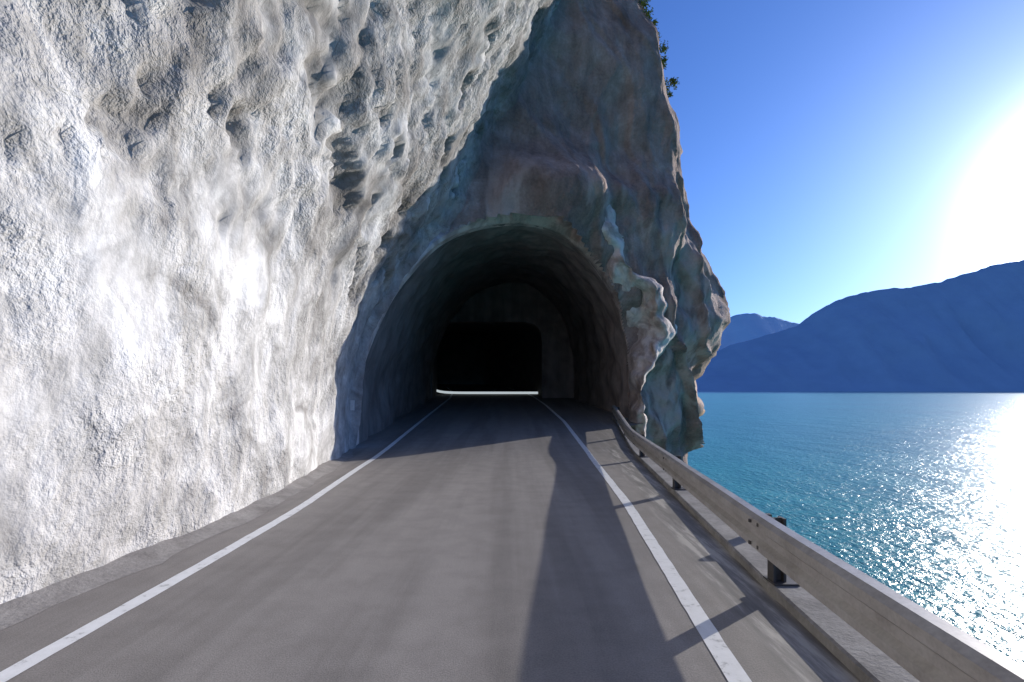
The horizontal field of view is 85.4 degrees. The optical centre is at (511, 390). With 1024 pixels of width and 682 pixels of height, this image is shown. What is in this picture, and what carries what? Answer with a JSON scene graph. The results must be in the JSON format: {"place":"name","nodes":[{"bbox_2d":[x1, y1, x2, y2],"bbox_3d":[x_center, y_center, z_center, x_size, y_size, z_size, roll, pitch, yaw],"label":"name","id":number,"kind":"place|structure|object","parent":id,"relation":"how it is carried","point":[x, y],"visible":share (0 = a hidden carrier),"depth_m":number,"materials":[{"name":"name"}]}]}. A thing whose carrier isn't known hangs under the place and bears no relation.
{"place":"outdoors","nodes":[
{"label":"outdoors","id":0,"kind":"place"},
{"bbox_2d":[0,0,730,603],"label":"rock cliff","id":1,"kind":"structure","parent":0,"point":[224,224],"depth_m":11.10,"materials":[{"name":"grey stone"}]},
{"bbox_2d":[356,205,676,444],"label":"road tunnel","id":2,"kind":"structure","parent":1,"relation":"in","point":[531,303],"depth_m":38.36,"materials":[{"name":"concrete"}]},
{"bbox_2d":[638,0,679,97],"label":"cliff shrub","id":3,"kind":"object","parent":1,"relation":"on","point":[654,22],"visible":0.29,"depth_m":35.37,"materials":[{"name":"green plant"}]},
{"bbox_2d":[0,384,860,681],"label":"road","id":4,"kind":"structure","parent":0,"point":[476,538],"depth_m":7.04,"materials":[{"name":"grey asphalt"}]},
{"bbox_2d":[0,449,353,630],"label":"cliff foot verge","id":5,"kind":"structure","parent":4,"relation":"on","point":[19,609],"depth_m":8.04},
{"bbox_2d":[0,388,452,681],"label":"edge line","id":6,"kind":"object","parent":4,"relation":"on","point":[17,668],"visible":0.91,"depth_m":6.88,"materials":[{"name":"white paint"}]},
{"bbox_2d":[509,388,751,681],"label":"edge line","id":7,"kind":"object","parent":4,"relation":"on","point":[730,666],"visible":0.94,"depth_m":6.78,"materials":[{"name":"white paint"}]},
{"bbox_2d":[612,418,919,681],"bbox_3d":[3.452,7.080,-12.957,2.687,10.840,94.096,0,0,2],"label":"curb","id":8,"kind":"structure","parent":4,"relation":"on","point":[859,656],"depth_m":6.08,"materials":[{"name":"concrete"}]},
{"bbox_2d":[612,405,1023,681],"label":"guardrail","id":9,"kind":"object","parent":8,"relation":"on","point":[918,642],"visible":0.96,"depth_m":4.66,"materials":[{"name":"metal"}]},
{"bbox_2d":[718,313,798,349],"bbox_3d":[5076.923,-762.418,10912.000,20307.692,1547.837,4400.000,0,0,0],"label":"mountain","id":10,"kind":"structure","parent":0,"point":[743,327],"depth_m":10637.90,"materials":[{"name":"blue stone"}]},
{"bbox_2d":[644,0,1023,323],"label":"sky","id":11,"kind":"structure","parent":0,"point":[834,150],"materials":[{"name":"blue"}]},
{"bbox_2d":[687,392,1023,665],"bbox_3d":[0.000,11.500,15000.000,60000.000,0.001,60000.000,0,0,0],"label":"lake water","id":12,"kind":"structure","parent":0,"point":[917,498],"depth_m":70.09,"materials":[{"name":"blue liquid"}]},
{"bbox_2d":[696,260,1023,391],"bbox_3d":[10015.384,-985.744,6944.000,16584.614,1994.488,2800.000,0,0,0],"label":"mountain","id":13,"kind":"structure","parent":0,"point":[963,333],"depth_m":6243.61,"materials":[{"name":"blue stone"}]}
]}

